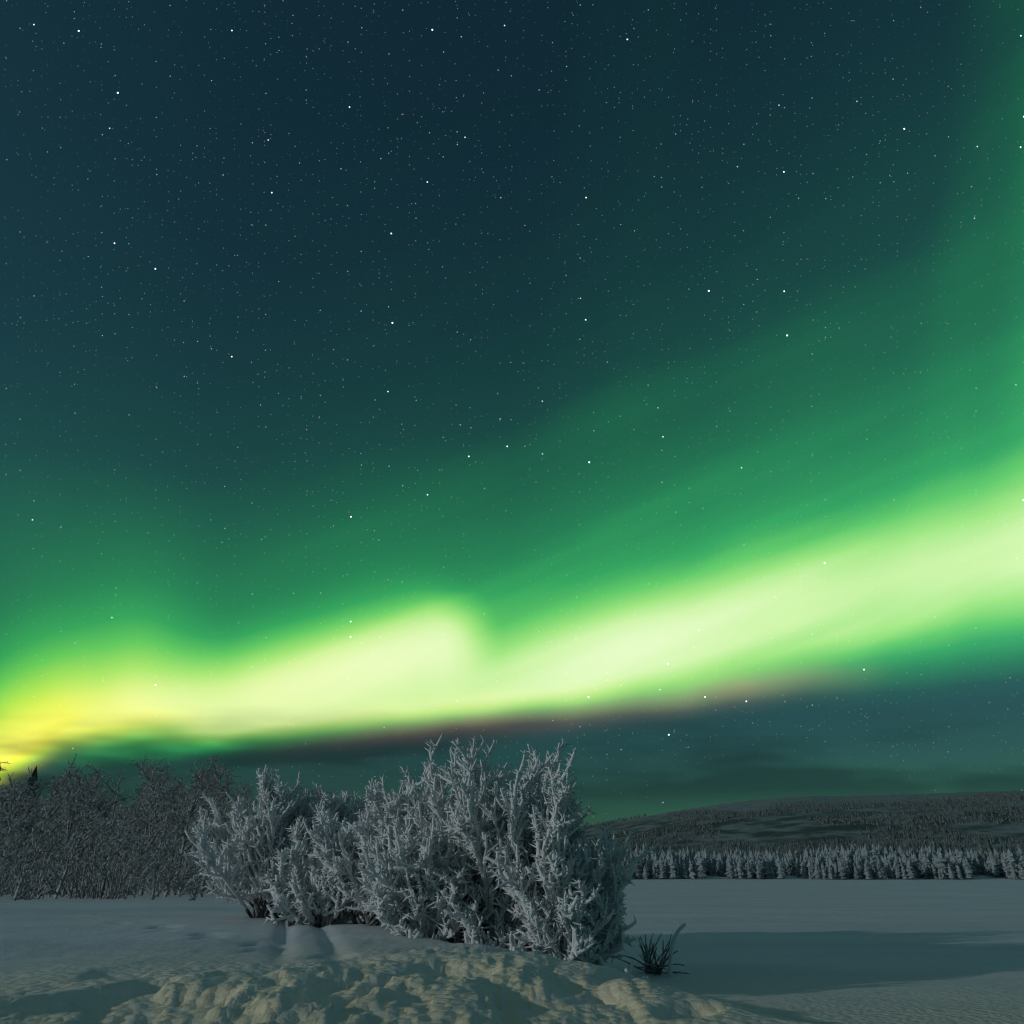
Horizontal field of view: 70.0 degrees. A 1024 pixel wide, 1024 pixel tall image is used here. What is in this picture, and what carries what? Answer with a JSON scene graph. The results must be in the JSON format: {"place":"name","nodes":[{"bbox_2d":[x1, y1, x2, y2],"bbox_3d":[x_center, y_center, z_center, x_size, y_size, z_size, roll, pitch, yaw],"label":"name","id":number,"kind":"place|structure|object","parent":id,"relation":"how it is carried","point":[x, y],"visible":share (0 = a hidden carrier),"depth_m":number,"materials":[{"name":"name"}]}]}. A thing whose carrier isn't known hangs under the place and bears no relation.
{"place":"outdoors","nodes":[
{"label":"outdoors","id":0,"kind":"place"},
{"bbox_2d":[0,790,1023,1023],"bbox_3d":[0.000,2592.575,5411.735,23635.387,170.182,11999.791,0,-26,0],"label":"snowy ground","id":1,"kind":"structure","parent":0,"point":[791,949],"depth_m":7.32,"materials":[{"name":"white snow"}]},
{"bbox_2d":[0,765,153,845],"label":"spruces","id":2,"kind":"object","parent":1,"relation":"on","point":[34,773],"visible":0.05,"depth_m":31.02,"materials":[{"name":"plant"}]},
{"bbox_2d":[0,752,257,900],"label":"birch thicket","id":3,"kind":"object","parent":1,"relation":"on","point":[80,848],"visible":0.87,"depth_m":22.90,"materials":[{"name":"grey plant"}]},
{"bbox_2d":[183,764,367,919],"bbox_3d":[-3.397,4.876,10.830,2.734,2.113,2.575,11,-28,-21],"label":"willow bush","id":4,"kind":"object","parent":1,"relation":"on","point":[238,867],"visible":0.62,"depth_m":10.27,"materials":[{"name":"white plant"}]},
{"bbox_2d":[262,834,362,927],"bbox_3d":[-2.426,4.676,9.296,1.364,1.113,1.294,0,-26,0],"label":"willow bush","id":5,"kind":"object","parent":1,"relation":"on","point":[299,901],"visible":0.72,"depth_m":8.87,"materials":[{"name":"white plant"}]},
{"bbox_2d":[309,787,373,917],"bbox_3d":[-2.631,5.259,11.301,2.026,1.888,2.169,23,-34,-38],"label":"willow bush","id":6,"kind":"object","parent":1,"relation":"on","point":[353,817],"visible":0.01,"depth_m":11.34,"materials":[{"name":"grey wood"}]},
{"bbox_2d":[303,774,429,925],"bbox_3d":[-1.598,4.238,9.207,2.042,1.813,2.210,0,-26,0],"label":"willow bush","id":7,"kind":"object","parent":1,"relation":"on","point":[342,860],"visible":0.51,"depth_m":8.90,"materials":[{"name":"white plant"}]},
{"bbox_2d":[312,761,502,918],"bbox_3d":[-1.219,4.903,10.611,3.220,2.718,3.199,-15,-30,27],"label":"willow bush","id":8,"kind":"object","parent":1,"relation":"on","point":[403,788],"depth_m":11.04,"materials":[{"name":"grey wood"}]},
{"bbox_2d":[364,827,494,942],"bbox_3d":[-0.840,3.968,7.783,1.440,1.146,1.337,0,-26,0],"label":"willow bush","id":9,"kind":"object","parent":1,"relation":"on","point":[397,918],"visible":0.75,"depth_m":7.36,"materials":[{"name":"white plant"}]},
{"bbox_2d":[413,801,491,895],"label":"willow bush","id":10,"kind":"object","parent":1,"relation":"on","point":[441,828],"depth_m":8.74,"materials":[{"name":"white plant"}]},
{"bbox_2d":[356,733,659,944],"bbox_3d":[0.035,3.772,8.316,3.186,2.563,2.977,0,-26,0],"label":"willow bush","id":11,"kind":"object","parent":1,"relation":"on","point":[527,820],"visible":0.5,"depth_m":7.76,"materials":[{"name":"white plant"}]},
{"bbox_2d":[443,827,638,965],"bbox_3d":[0.314,4.030,7.369,1.906,1.577,1.767,-12,-29,23],"label":"willow bush","id":12,"kind":"object","parent":1,"relation":"on","point":[560,919],"visible":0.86,"depth_m":7.13,"materials":[{"name":"white plant"}]},
{"bbox_2d":[408,923,691,992],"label":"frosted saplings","id":13,"kind":"object","parent":1,"relation":"on","point":[417,933],"visible":0.31,"depth_m":7.14,"materials":[{"name":"white plant"}]},
{"bbox_2d":[617,933,690,974],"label":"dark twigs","id":14,"kind":"object","parent":1,"relation":"on","point":[649,967],"visible":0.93,"depth_m":8.45,"materials":[{"name":"brown plant"}]},
{"bbox_2d":[580,790,1023,861],"bbox_3d":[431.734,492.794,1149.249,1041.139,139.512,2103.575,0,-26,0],"label":"fell forest trees","id":15,"kind":"object","parent":1,"relation":"on","point":[905,845],"visible":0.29,"depth_m":1078.67,"materials":[{"name":"grey plant"}]},
{"bbox_2d":[621,841,1023,879],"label":"tree line","id":16,"kind":"object","parent":1,"relation":"on","point":[878,862],"visible":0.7,"depth_m":165.12,"materials":[{"name":"white plant"}]},
{"bbox_2d":[0,0,1023,826],"label":"sky","id":17,"kind":"structure","parent":0,"point":[638,385],"materials":[{"name":"green"}]}
]}

